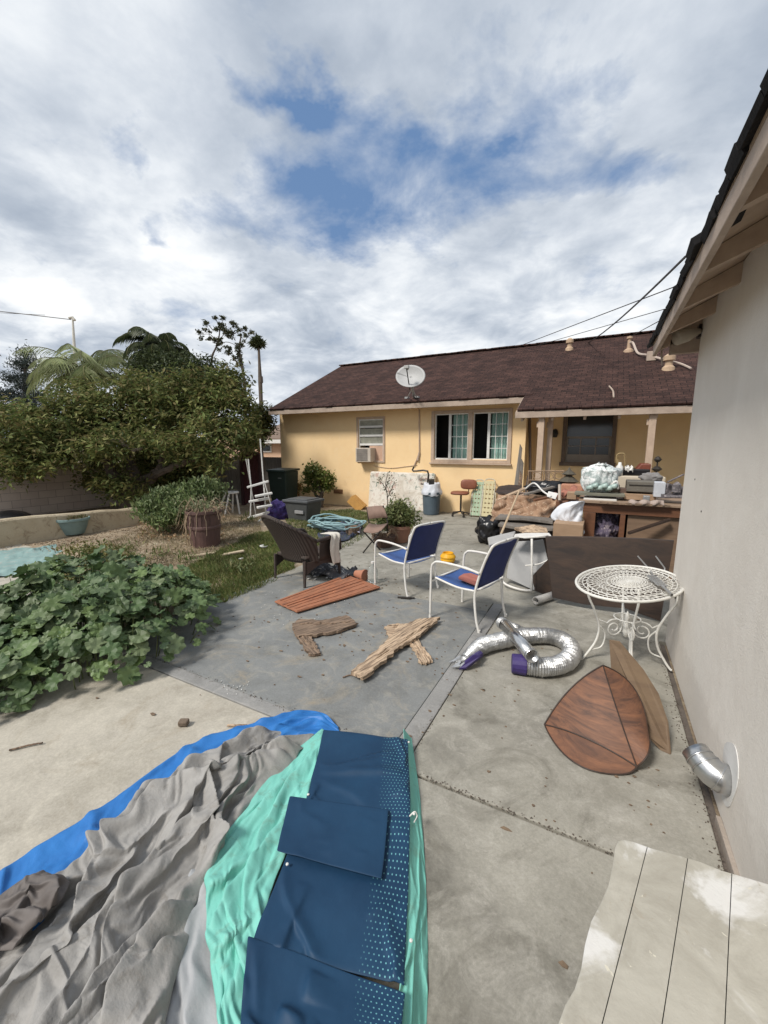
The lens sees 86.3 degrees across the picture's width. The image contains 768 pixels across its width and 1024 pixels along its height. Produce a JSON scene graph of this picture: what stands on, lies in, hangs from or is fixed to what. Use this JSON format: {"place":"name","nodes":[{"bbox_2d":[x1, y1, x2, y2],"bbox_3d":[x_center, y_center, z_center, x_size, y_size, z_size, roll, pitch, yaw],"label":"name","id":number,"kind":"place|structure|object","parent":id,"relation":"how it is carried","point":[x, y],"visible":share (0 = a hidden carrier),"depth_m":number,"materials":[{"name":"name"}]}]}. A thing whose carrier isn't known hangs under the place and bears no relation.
{"place":"outdoors","nodes":[
{"label":"outdoors","id":0,"kind":"place"},
{"bbox_2d":[0,544,31,549],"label":"path","id":1,"kind":"structure","parent":0,"point":[9,547],"depth_m":7.51,"materials":[{"name":"beige concrete"}]},
{"bbox_2d":[0,544,61,575],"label":"teal tarp","id":2,"kind":"object","parent":1,"relation":"on","point":[11,560],"visible":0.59,"depth_m":6.68,"materials":[{"name":"plastic"}]},
{"bbox_2d":[0,574,286,900],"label":"patio apron","id":3,"kind":"object","parent":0,"point":[116,738],"visible":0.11,"depth_m":2.54,"materials":[{"name":"beige concrete"}]},
{"bbox_2d":[0,545,222,712],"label":"mallow bush","id":4,"kind":"object","parent":3,"relation":"on","point":[38,624],"visible":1,"depth_m":3.35,"materials":[{"name":"green plant"}]},
{"bbox_2d":[0,710,338,930],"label":"blue tarp","id":5,"kind":"object","parent":3,"relation":"on","point":[62,850],"visible":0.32,"depth_m":2.05,"materials":[{"name":"plastic"}]},
{"bbox_2d":[0,725,313,1023],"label":"grey cover","id":6,"kind":"object","parent":5,"relation":"on","point":[105,941],"visible":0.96,"depth_m":1.56,"materials":[{"name":"fabric"}]},
{"bbox_2d":[0,870,70,950],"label":"dark fabric","id":7,"kind":"object","parent":6,"relation":"on","point":[27,902],"visible":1,"depth_m":1.51,"materials":[{"name":"fabric"}]},
{"bbox_2d":[165,869,217,1023],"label":"grey liner","id":8,"kind":"object","parent":3,"relation":"on","point":[192,1001],"visible":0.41,"depth_m":1.36,"materials":[{"name":"fabric"}]},
{"bbox_2d":[31,522,664,968],"bbox_3d":[-0.048,0.864,5.965,6.478,0.004,8.861,5,10,28],"label":"debris","id":9,"kind":"object","parent":3,"relation":"on","point":[563,964],"visible":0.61,"depth_m":2.96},
{"bbox_2d":[29,509,373,583],"bbox_3d":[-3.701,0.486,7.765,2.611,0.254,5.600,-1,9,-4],"label":"dry grass","id":10,"kind":"structure","parent":0,"point":[210,549],"depth_m":7.46,"materials":[{"name":"plant"}]},
{"bbox_2d":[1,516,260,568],"bbox_3d":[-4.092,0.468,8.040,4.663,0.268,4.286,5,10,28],"label":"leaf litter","id":11,"kind":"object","parent":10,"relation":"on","point":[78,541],"visible":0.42,"depth_m":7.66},
{"bbox_2d":[124,472,235,532],"bbox_3d":[-4.381,-0.172,8.397,2.346,1.303,1.905,5,10,28],"label":"green bush","id":12,"kind":"object","parent":10,"relation":"on","point":[157,505],"visible":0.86,"depth_m":7.92,"materials":[{"name":"green plant"}]},
{"bbox_2d":[173,491,237,548],"bbox_3d":[-3.180,0.145,7.202,1.038,1.075,1.049,2,9,11],"label":"tall pot","id":13,"kind":"object","parent":10,"relation":"on","point":[202,521],"visible":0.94,"depth_m":7.04,"materials":[{"name":"brown wood"}]},
{"bbox_2d":[175,530,295,603],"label":"grass","id":14,"kind":"structure","parent":10,"relation":"on","point":[243,579],"depth_m":6.12,"materials":[{"name":"plant"}]},
{"bbox_2d":[267,499,288,519],"bbox_3d":[-2.645,-0.065,10.304,0.622,0.530,0.626,-2,9,-15],"label":"purple bundle","id":15,"kind":"object","parent":10,"relation":"on","point":[277,509],"visible":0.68,"depth_m":10.13,"materials":[{"name":"fabric"}]},
{"bbox_2d":[266,468,299,502],"bbox_3d":[-3.122,-0.795,12.789,0.763,1.126,0.760,5,10,28],"label":"wheelie bin","id":16,"kind":"object","parent":10,"relation":"on","point":[283,483],"visible":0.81,"depth_m":12.54,"materials":[{"name":"plastic"}]},
{"bbox_2d":[298,458,337,507],"bbox_3d":[-1.981,-0.857,12.387,1.288,1.551,0.728,3,10,19],"label":"jade tree","id":17,"kind":"object","parent":10,"relation":"on","point":[323,482],"visible":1,"depth_m":12.29,"materials":[{"name":"green plant"}]},
{"bbox_2d":[285,508,376,549],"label":"grass","id":18,"kind":"structure","parent":10,"relation":"on","point":[357,514],"depth_m":9.87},
{"bbox_2d":[282,496,323,521],"bbox_3d":[-1.968,-0.054,10.049,0.773,0.589,0.680,5,10,28],"label":"storage tub","id":19,"kind":"object","parent":18,"relation":"on","point":[303,508],"visible":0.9,"depth_m":9.82,"materials":[{"name":"grey plastic"}]},
{"bbox_2d":[317,521,362,540],"bbox_3d":[-0.921,0.359,8.791,1.066,0.115,2.084,-2,9,-14],"label":"dark blue sheet","id":20,"kind":"object","parent":18,"relation":"on","point":[350,536],"visible":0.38,"depth_m":8.40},
{"bbox_2d":[307,513,366,530],"bbox_3d":[-1.064,0.242,8.876,1.375,0.272,1.060,5,10,28],"label":"garden hose","id":21,"kind":"object","parent":20,"relation":"on","point":[328,523],"visible":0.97,"depth_m":8.78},
{"bbox_2d":[122,648,342,730],"bbox_3d":[-1.237,1.378,3.087,3.065,0.102,0.105,5,10,28],"label":"concrete border","id":22,"kind":"object","parent":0,"point":[269,709],"visible":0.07,"depth_m":3.08,"materials":[{"name":"concrete"}]},
{"bbox_2d":[127,573,486,737],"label":"patio slab","id":23,"kind":"structure","parent":0,"point":[390,697],"depth_m":3.59,"materials":[{"name":"grey concrete"}]},
{"bbox_2d":[261,514,341,587],"bbox_3d":[-1.169,0.451,5.518,0.796,0.966,0.980,8,12,39],"label":"wicker chair","id":24,"kind":"object","parent":23,"relation":"on","point":[296,545],"visible":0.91,"depth_m":5.28,"materials":[{"name":"wicker"}]},
{"bbox_2d":[321,532,340,563],"bbox_3d":[-0.730,0.480,5.585,0.257,0.411,0.202,8,12,40],"label":"cloth","id":25,"kind":"object","parent":24,"relation":"hanging from","point":[334,548],"visible":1,"depth_m":5.51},
{"bbox_2d":[299,636,320,656],"bbox_3d":[-0.697,1.200,3.755,0.132,0.035,0.488,-4,10,-25],"label":"wood scrap","id":26,"kind":"object","parent":23,"relation":"on","point":[310,647],"visible":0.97,"depth_m":3.68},
{"bbox_2d":[292,615,356,638],"bbox_3d":[-0.593,1.133,4.104,0.636,0.044,0.418,-2,9,-14],"label":"wood scrap","id":27,"kind":"object","parent":23,"relation":"on","point":[313,628],"visible":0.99,"depth_m":4.05,"materials":[{"name":"wood"}]},
{"bbox_2d":[275,576,379,612],"bbox_3d":[-0.732,0.983,5.067,1.231,0.026,0.708,-8,12,-43],"label":"red board","id":28,"kind":"object","parent":23,"relation":"on","point":[334,590],"visible":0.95,"depth_m":4.98,"materials":[{"name":"wood"}]},
{"bbox_2d":[384,623,402,636],"bbox_3d":[0.094,1.160,4.001,0.244,0.036,0.377,5,10,28],"label":"wood scrap","id":29,"kind":"object","parent":23,"relation":"on","point":[390,629],"visible":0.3,"depth_m":4.04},
{"bbox_2d":[351,617,439,679],"bbox_3d":[0.111,1.171,3.742,0.277,0.043,1.348,6,11,32],"label":"wood scrap","id":30,"kind":"object","parent":29,"relation":"on","point":[402,636],"visible":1,"depth_m":3.66,"materials":[{"name":"wood"}]},
{"bbox_2d":[409,639,432,664],"bbox_3d":[0.312,1.220,3.624,0.129,0.035,0.471,-2,9,-12],"label":"wood scrap","id":31,"kind":"object","parent":23,"relation":"on","point":[424,657],"visible":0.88,"depth_m":3.55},
{"bbox_2d":[429,536,518,632],"bbox_3d":[0.952,0.677,4.281,0.716,0.916,0.640,9,13,43],"label":"patio chair","id":32,"kind":"object","parent":23,"relation":"on","point":[495,564],"visible":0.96,"depth_m":4.12,"materials":[{"name":"fabric"}]},
{"bbox_2d":[21,449,719,815],"bbox_3d":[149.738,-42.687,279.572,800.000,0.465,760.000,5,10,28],"label":"ground","id":33,"kind":"structure","parent":0,"point":[253,507],"depth_m":9.05,"materials":[{"name":"soil"}]},
{"bbox_2d":[0,510,31,518],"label":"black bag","id":34,"kind":"object","parent":33,"relation":"on","point":[9,513],"visible":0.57,"depth_m":9.77,"materials":[{"name":"plastic"}]},
{"bbox_2d":[0,339,53,414],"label":"pine tree","id":35,"kind":"object","parent":33,"relation":"on","point":[22,365],"visible":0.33,"depth_m":23.75,"materials":[{"name":"green plant"}]},
{"bbox_2d":[12,343,133,398],"bbox_3d":[-12.254,-3.899,17.131,4.581,6.091,4.201,5,10,28],"label":"palm tree","id":36,"kind":"object","parent":33,"relation":"on","point":[60,366],"visible":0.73,"depth_m":15.91,"materials":[{"name":"green plant"}]},
{"bbox_2d":[56,514,89,535],"bbox_3d":[-6.523,0.243,8.573,0.642,0.448,0.794,5,10,28],"label":"planter","id":37,"kind":"object","parent":33,"relation":"on","point":[72,527],"visible":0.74,"depth_m":8.41,"materials":[{"name":"teal ceramic"}]},
{"bbox_2d":[0,507,148,547],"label":"planter wall","id":38,"kind":"structure","parent":33,"relation":"on","point":[24,529],"depth_m":8.16,"materials":[{"name":"concrete"}]},
{"bbox_2d":[0,462,168,514],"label":"block wall","id":39,"kind":"structure","parent":33,"relation":"on","point":[57,494],"depth_m":11.44,"materials":[{"name":"concrete"}]},
{"bbox_2d":[47,535,152,580],"bbox_3d":[-3.854,0.726,5.462,1.213,0.687,1.162,5,10,28],"label":"weedy shrub","id":40,"kind":"object","parent":33,"relation":"on","point":[86,550],"visible":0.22,"depth_m":5.50,"materials":[{"name":"green plant"}]},
{"bbox_2d":[0,357,274,508],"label":"broad leaved tree","id":41,"kind":"object","parent":33,"relation":"on","point":[100,429],"visible":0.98,"depth_m":10.33,"materials":[{"name":"green plant"}]},
{"bbox_2d":[112,326,195,370],"bbox_3d":[-7.979,-3.408,14.873,2.375,5.834,2.626,5,10,28],"label":"palm tree","id":42,"kind":"object","parent":33,"relation":"on","point":[164,341],"visible":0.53,"depth_m":13.72,"materials":[{"name":"green plant"}]},
{"bbox_2d":[112,344,253,475],"bbox_3d":[-6.446,-2.908,13.445,5.256,5.322,3.292,5,10,28],"label":"dark tree","id":43,"kind":"object","parent":33,"relation":"on","point":[149,362],"visible":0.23,"depth_m":13.16,"materials":[{"name":"green plant"}]},
{"bbox_2d":[175,457,246,503],"bbox_3d":[-5.887,-1.105,13.724,3.550,1.558,0.088,5,10,28],"label":"fence","id":44,"kind":"object","parent":33,"relation":"on","point":[232,474],"visible":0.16,"depth_m":13.19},
{"bbox_2d":[239,452,263,505],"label":"gate","id":45,"kind":"structure","parent":44,"relation":"attached to","point":[255,464],"depth_m":12.66,"materials":[{"name":"red paint"}]},
{"bbox_2d":[195,315,254,397],"bbox_3d":[-10.092,-7.474,26.498,3.789,10.180,1.319,1,9,9],"label":"sparse tree","id":46,"kind":"object","parent":33,"relation":"on","point":[226,333],"visible":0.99,"depth_m":25.94,"materials":[{"name":"green plant"}]},
{"bbox_2d":[219,424,280,456],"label":"neighbour house","id":47,"kind":"structure","parent":33,"relation":"on","point":[274,450],"depth_m":22.14,"materials":[{"name":"beige paint"}]},
{"bbox_2d":[234,400,279,497],"bbox_3d":[-4.134,-1.909,13.149,1.314,3.434,2.418,1,9,5],"label":"olive shrub","id":48,"kind":"object","parent":33,"relation":"on","point":[266,419],"visible":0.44,"depth_m":13.39,"materials":[{"name":"green plant"}]},
{"bbox_2d":[246,333,267,412],"bbox_3d":[-9.889,-8.735,32.734,1.699,10.709,1.756,5,10,28],"label":"tall palm","id":49,"kind":"object","parent":33,"relation":"on","point":[257,342],"visible":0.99,"depth_m":31.88,"materials":[{"name":"green plant"}]},
{"bbox_2d":[246,439,272,520],"bbox_3d":[-2.987,-0.711,9.772,0.644,2.048,1.239,-2,9,-11],"label":"ladder","id":50,"kind":"object","parent":33,"relation":"on","point":[264,494],"visible":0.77,"depth_m":9.91,"materials":[{"name":"white paint"}]},
{"bbox_2d":[264,457,281,496],"bbox_3d":[-4.038,-1.222,14.460,1.310,1.420,0.020,5,10,28],"label":"short fence","id":51,"kind":"object","parent":33,"relation":"on","point":[272,462],"visible":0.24,"depth_m":14.37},
{"bbox_2d":[347,495,366,509],"bbox_3d":[-0.798,-0.249,12.150,0.512,0.490,0.380,2,9,13],"label":"orange crate","id":52,"kind":"object","parent":33,"relation":"on","point":[355,502],"visible":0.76,"depth_m":11.98,"materials":[{"name":"plastic"}]},
{"bbox_2d":[268,330,698,516],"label":"house","id":53,"kind":"structure","parent":33,"relation":"on","point":[576,405],"depth_m":10.94,"materials":[{"name":"yellow paint"}]},
{"bbox_2d":[356,448,375,461],"bbox_3d":[-0.533,-1.703,12.199,0.509,0.410,0.391,5,10,28],"label":"air conditioner","id":54,"kind":"object","parent":53,"relation":"attached to","point":[365,454],"visible":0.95,"depth_m":12.04,"materials":[{"name":"beige metal"}]},
{"bbox_2d":[356,416,384,462],"bbox_3d":[-0.382,-2.147,12.184,0.959,1.333,0.107,5,10,28],"label":"window","id":55,"kind":"structure","parent":53,"relation":"in","point":[376,425],"depth_m":12.14,"materials":[{"name":"glass"}]},
{"bbox_2d":[396,365,424,398],"bbox_3d":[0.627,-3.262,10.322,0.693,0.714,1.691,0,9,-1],"label":"satellite dish","id":56,"kind":"object","parent":53,"relation":"on","point":[411,376],"visible":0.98,"depth_m":9.88,"materials":[{"name":"metal"}]},
{"bbox_2d":[429,408,512,464],"bbox_3d":[2.293,-1.976,10.841,2.209,1.420,0.320,5,10,28],"label":"window","id":57,"kind":"structure","parent":53,"relation":"in","point":[463,425],"depth_m":10.73,"materials":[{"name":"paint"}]},
{"bbox_2d":[559,415,617,466],"bbox_3d":[5.123,-1.840,10.260,1.268,1.372,0.155,5,10,28],"label":"window","id":58,"kind":"structure","parent":53,"relation":"in","point":[592,440],"depth_m":10.31,"materials":[{"name":"glass"}]},
{"bbox_2d":[588,255,685,342],"bbox_3d":[4.860,-4.074,8.800,0.026,1.260,9.672,3,10,19],"label":"overhead wire","id":59,"kind":"object","parent":53,"relation":"attached to","point":[663,278],"visible":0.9,"depth_m":5.83,"materials":[{"name":"metal"}]},
{"bbox_2d":[660,645,728,872],"bbox_3d":[0.826,1.837,0.642,0.138,0.170,7.380,5,10,28],"label":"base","id":60,"kind":"object","parent":33,"relation":"on","point":[707,798],"depth_m":2.56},
{"bbox_2d":[0,0,767,436],"label":"sky","id":61,"kind":"structure","parent":0,"point":[339,182],"materials":[{"name":"white"}]},
{"bbox_2d":[400,603,502,750],"bbox_3d":[0.714,1.297,3.595,0.122,0.102,2.621,5,10,28],"label":"concrete border","id":62,"kind":"object","parent":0,"point":[421,722],"visible":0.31,"depth_m":3.02,"materials":[{"name":"concrete"}]},
{"bbox_2d":[342,777,613,1023],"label":"side slab","id":63,"kind":"structure","parent":0,"point":[510,915],"depth_m":1.61,"materials":[{"name":"concrete"}]},
{"bbox_2d":[204,729,427,1023],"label":"canopy","id":64,"kind":"object","parent":63,"relation":"on","point":[335,817],"visible":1,"depth_m":1.60,"materials":[{"name":"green fabric"}]},
{"bbox_2d":[558,840,767,1023],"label":"bench","id":65,"kind":"object","parent":63,"relation":"on","point":[673,939],"visible":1,"depth_m":1.11,"materials":[{"name":"beige paint"}]},
{"bbox_2d":[284,511,671,629],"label":"driveway","id":66,"kind":"structure","parent":0,"point":[458,535],"depth_m":5.76,"materials":[{"name":"concrete"}]},
{"bbox_2d":[310,563,357,578],"bbox_3d":[-0.752,0.809,5.847,0.688,0.148,0.423,5,10,28],"label":"rag heap","id":67,"kind":"object","parent":66,"relation":"on","point":[329,570],"visible":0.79,"depth_m":5.78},
{"bbox_2d":[362,505,387,552],"bbox_3d":[-0.126,0.266,7.321,0.423,0.777,0.975,1,9,5],"label":"folding chair","id":68,"kind":"object","parent":66,"relation":"on","point":[373,512],"visible":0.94,"depth_m":7.24,"materials":[{"name":"brown fabric"}]},
{"bbox_2d":[370,525,399,547],"bbox_3d":[0.001,0.434,7.453,0.558,0.385,0.560,5,10,28],"label":"shallow pot","id":69,"kind":"object","parent":66,"relation":"on","point":[389,536],"visible":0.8,"depth_m":7.36,"materials":[{"name":"ceramic"}]},
{"bbox_2d":[370,497,421,542],"bbox_3d":[0.246,0.137,7.803,1.071,0.861,0.792,5,10,28],"label":"potted shrub","id":70,"kind":"object","parent":66,"relation":"on","point":[401,515],"visible":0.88,"depth_m":7.65,"materials":[{"name":"green plant"}]},
{"bbox_2d":[368,471,435,511],"bbox_3d":[0.481,-0.599,11.736,2.043,1.070,0.286,5,10,28],"label":"mattress","id":71,"kind":"object","parent":66,"relation":"on","point":[409,485],"visible":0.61,"depth_m":11.68,"materials":[{"name":"fabric"}]},
{"bbox_2d":[374,521,445,596],"bbox_3d":[0.340,0.530,5.197,0.640,0.916,0.716,-8,12,-40],"label":"patio chair","id":72,"kind":"object","parent":66,"relation":"on","point":[423,542],"visible":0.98,"depth_m":5.00,"materials":[{"name":"fabric"}]},
{"bbox_2d":[421,479,441,514],"bbox_3d":[1.277,-0.414,10.988,0.570,0.942,0.561,5,10,28],"label":"trash can","id":73,"kind":"object","parent":66,"relation":"on","point":[431,492],"visible":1,"depth_m":10.82,"materials":[{"name":"blue plastic"}]},
{"bbox_2d":[451,479,476,517],"bbox_3d":[2.052,-0.370,10.664,0.654,0.957,0.524,5,10,28],"label":"desk chair","id":74,"kind":"object","parent":66,"relation":"on","point":[468,484],"visible":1,"depth_m":10.59,"materials":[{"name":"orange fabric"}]},
{"bbox_2d":[470,479,484,515],"bbox_3d":[2.429,-0.362,10.627,0.353,0.957,0.348,5,10,28],"label":"folded lawn chair","id":75,"kind":"object","parent":66,"relation":"on","point":[476,500],"visible":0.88,"depth_m":10.61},
{"bbox_2d":[479,478,495,516],"bbox_3d":[2.667,-0.356,10.500,0.384,0.986,0.348,5,10,28],"label":"folded lawn chair","id":76,"kind":"object","parent":66,"relation":"on","point":[487,500],"visible":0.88,"depth_m":10.47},
{"bbox_2d":[475,515,502,543],"bbox_3d":[2.022,0.268,7.667,0.640,0.645,0.564,5,10,28],"label":"rubbish bag","id":77,"kind":"object","parent":66,"relation":"on","point":[486,528],"visible":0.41,"depth_m":7.50,"materials":[{"name":"black plastic"}]},
{"bbox_2d":[488,491,519,546],"bbox_3d":[1.584,0.063,5.213,0.268,0.456,2.251,4,10,22],"label":"push broom","id":78,"kind":"object","parent":66,"relation":"on","point":[492,540],"visible":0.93,"depth_m":4.53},
{"bbox_2d":[506,539,547,589],"bbox_3d":[1.868,0.649,5.337,0.258,0.608,0.487,-8,12,-40],"label":"plastic sheet","id":79,"kind":"object","parent":66,"relation":"on","point":[519,571],"visible":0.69,"depth_m":5.32,"materials":[{"name":"plastic"}]},
{"bbox_2d":[503,533,550,591],"bbox_3d":[1.760,0.599,5.295,0.446,0.717,0.700,-6,11,-35],"label":"table","id":80,"kind":"object","parent":66,"relation":"on","point":[531,535],"visible":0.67,"depth_m":5.09,"materials":[{"name":"paint"}]},
{"bbox_2d":[515,525,547,532],"bbox_3d":[2.050,0.242,5.702,0.449,0.108,0.211,5,10,28],"label":"peeling board","id":81,"kind":"object","parent":80,"relation":"on","point":[532,529],"visible":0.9,"depth_m":5.68,"materials":[{"name":"brown wood"}]},
{"bbox_2d":[533,560,551,593],"bbox_3d":[1.934,0.748,5.061,0.040,0.501,0.448,-3,10,-18],"label":"board offcut","id":82,"kind":"object","parent":66,"relation":"on","point":[541,581],"visible":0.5,"depth_m":5.01,"materials":[{"name":"brown wood"}]},
{"bbox_2d":[529,494,557,517],"bbox_3d":[2.976,0.138,7.537,0.576,0.944,0.400,5,10,28],"label":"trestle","id":83,"kind":"object","parent":66,"relation":"on","point":[540,495],"visible":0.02,"depth_m":7.35,"materials":[{"name":"brown wood"}]},
{"bbox_2d":[523,480,562,494],"bbox_3d":[2.924,-0.426,7.416,0.813,0.308,0.489,5,10,28],"label":"black sack","id":84,"kind":"object","parent":83,"relation":"on","point":[542,484],"visible":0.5,"depth_m":7.29,"materials":[{"name":"plastic"}]},
{"bbox_2d":[553,519,584,535],"bbox_3d":[2.607,0.253,5.776,0.372,0.245,0.450,5,10,28],"label":"cardboard box","id":85,"kind":"object","parent":66,"relation":"on","point":[566,528],"visible":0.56,"depth_m":5.60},
{"bbox_2d":[551,501,584,532],"bbox_3d":[2.608,0.080,5.820,0.464,0.502,0.170,5,10,28],"label":"white sheet","id":86,"kind":"object","parent":85,"relation":"on","point":[570,511],"visible":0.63,"depth_m":5.76,"materials":[{"name":"fabric"}]},
{"bbox_2d":[545,536,673,620],"bbox_3d":[2.412,0.669,4.517,1.237,0.840,0.151,5,10,28],"label":"dark board","id":87,"kind":"object","parent":66,"relation":"on","point":[571,559],"visible":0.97,"depth_m":4.51,"materials":[{"name":"brown wood"}]},
{"bbox_2d":[579,495,681,579],"bbox_3d":[3.995,0.353,5.884,2.199,1.041,0.990,5,10,28],"label":"desk","id":88,"kind":"object","parent":66,"relation":"on","point":[632,517],"visible":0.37,"depth_m":5.63,"materials":[{"name":"brown wood"}]},
{"bbox_2d":[584,495,616,500],"bbox_3d":[3.166,-0.189,6.007,0.420,0.049,0.400,5,10,28],"label":"white box","id":89,"kind":"object","parent":88,"relation":"on","point":[602,498],"visible":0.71,"depth_m":5.89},
{"bbox_2d":[574,491,624,496],"bbox_3d":[3.141,-0.266,5.980,0.642,0.040,0.250,5,10,28],"label":"plank","id":90,"kind":"object","parent":89,"relation":"on","point":[611,494],"visible":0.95,"depth_m":5.89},
{"bbox_2d":[580,462,621,491],"bbox_3d":[3.193,-0.512,6.029,0.545,0.459,0.460,5,10,28],"label":"bottle bag","id":91,"kind":"object","parent":90,"relation":"on","point":[599,477],"visible":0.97,"depth_m":5.91,"materials":[{"name":"plastic"}]},
{"bbox_2d":[594,513,618,536],"bbox_3d":[3.263,0.214,6.101,0.487,0.715,0.505,5,10,28],"label":"cloth bundle","id":92,"kind":"object","parent":88,"relation":"in","point":[606,524],"visible":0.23,"depth_m":5.93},
{"bbox_2d":[623,491,655,500],"bbox_3d":[3.691,-0.240,5.946,0.383,0.084,0.500,5,10,28],"label":"flat carton","id":93,"kind":"object","parent":88,"relation":"on","point":[634,495],"visible":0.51,"depth_m":5.77,"materials":[{"name":"cardboard"}]},
{"bbox_2d":[625,479,654,492],"bbox_3d":[3.682,-0.377,5.894,0.345,0.153,0.362,5,10,28],"label":"grey case","id":94,"kind":"object","parent":93,"relation":"on","point":[632,485],"visible":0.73,"depth_m":5.76,"materials":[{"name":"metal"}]},
{"bbox_2d":[661,474,683,497],"bbox_3d":[3.926,-0.353,5.520,0.355,0.330,0.286,5,10,28],"label":"tool jumble","id":95,"kind":"object","parent":88,"relation":"on","point":[675,490],"visible":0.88,"depth_m":5.47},
{"bbox_2d":[618,475,665,486],"bbox_3d":[4.725,-0.065,7.769,0.835,1.271,0.800,5,10,28],"label":"freezer","id":96,"kind":"object","parent":66,"relation":"on","point":[622,480],"visible":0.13,"depth_m":7.43,"materials":[{"name":"beige plastic"}]},
{"bbox_2d":[615,463,650,475],"bbox_3d":[4.650,-0.808,7.690,0.566,0.214,0.500,5,10,28],"label":"grill","id":97,"kind":"object","parent":96,"relation":"on","point":[639,469],"visible":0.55,"depth_m":7.45,"materials":[{"name":"red metal"}]},
{"bbox_2d":[499,523,553,557],"bbox_3d":[2.441,0.442,6.955,0.806,0.527,0.700,5,10,28],"label":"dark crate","id":98,"kind":"object","parent":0,"point":[507,530],"visible":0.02,"depth_m":6.64,"materials":[{"name":"wood"}]},
{"bbox_2d":[491,495,556,522],"bbox_3d":[2.362,-0.059,6.960,1.027,0.426,0.526,5,10,28],"label":"creased cardboard","id":99,"kind":"object","parent":98,"relation":"on","point":[524,505],"visible":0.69,"depth_m":6.99,"materials":[{"name":"brown paper"}]},
{"bbox_2d":[498,520,552,530],"bbox_3d":[2.260,0.223,6.495,0.828,0.078,0.411,5,10,28],"label":"grey plank","id":100,"kind":"object","parent":98,"relation":"on","point":[514,524],"visible":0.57,"depth_m":6.48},
{"bbox_2d":[495,514,554,523],"bbox_3d":[2.308,0.097,6.682,0.894,0.077,0.406,5,10,28],"label":"grey plank","id":101,"kind":"object","parent":100,"relation":"on","point":[547,520],"visible":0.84,"depth_m":6.57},
{"bbox_2d":[414,603,723,870],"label":"side slab","id":102,"kind":"structure","parent":0,"point":[463,745],"depth_m":2.36,"materials":[{"name":"concrete"}]},
{"bbox_2d":[155,609,726,870],"bbox_3d":[0.038,1.259,3.502,4.191,0.003,3.404,5,10,28],"label":"grit","id":103,"kind":"object","parent":102,"relation":"on","point":[549,827],"visible":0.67,"depth_m":2.16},
{"bbox_2d":[449,627,581,676],"bbox_3d":[1.141,1.188,3.446,1.188,0.160,0.661,-3,10,-19],"label":"flexible duct","id":104,"kind":"object","parent":102,"relation":"on","point":[566,659],"visible":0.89,"depth_m":3.42,"materials":[{"name":"metal"}]},
{"bbox_2d":[496,617,538,662],"bbox_3d":[1.132,1.107,3.545,0.325,0.244,0.819,3,9,15],"label":"duct pipe","id":105,"kind":"object","parent":104,"relation":"on","point":[523,645],"visible":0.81,"depth_m":3.36,"materials":[{"name":"metal"}]},
{"bbox_2d":[544,665,650,774],"bbox_3d":[1.299,1.221,2.515,0.574,0.399,0.580,5,10,28],"label":"veneer shell","id":106,"kind":"object","parent":102,"relation":"on","point":[596,721],"visible":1,"depth_m":2.47,"materials":[{"name":"brown wood"}]},
{"bbox_2d":[575,565,683,670],"bbox_3d":[2.063,0.917,3.497,0.813,0.701,1.127,5,10,28],"label":"bistro table","id":107,"kind":"object","parent":102,"relation":"on","point":[626,580],"visible":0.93,"depth_m":3.41,"materials":[{"name":"white metal"}]},
{"bbox_2d":[637,556,675,598],"bbox_3d":[2.413,0.680,3.541,0.358,0.361,1.109,5,10,28],"label":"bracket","id":108,"kind":"object","parent":107,"relation":"on","point":[656,580],"visible":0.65,"depth_m":3.33,"materials":[{"name":"metal"}]},
{"bbox_2d":[609,640,670,753],"bbox_3d":[1.634,1.140,2.594,0.149,0.527,0.445,-3,10,-18],"label":"plywood sheet","id":109,"kind":"object","parent":102,"relation":"on","point":[624,662],"visible":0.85,"depth_m":2.58,"materials":[{"name":"wood"}]},
{"bbox_2d":[646,69,767,883],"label":"garage","id":110,"kind":"structure","parent":0,"point":[714,314],"depth_m":2.10,"materials":[{"name":"paint"}]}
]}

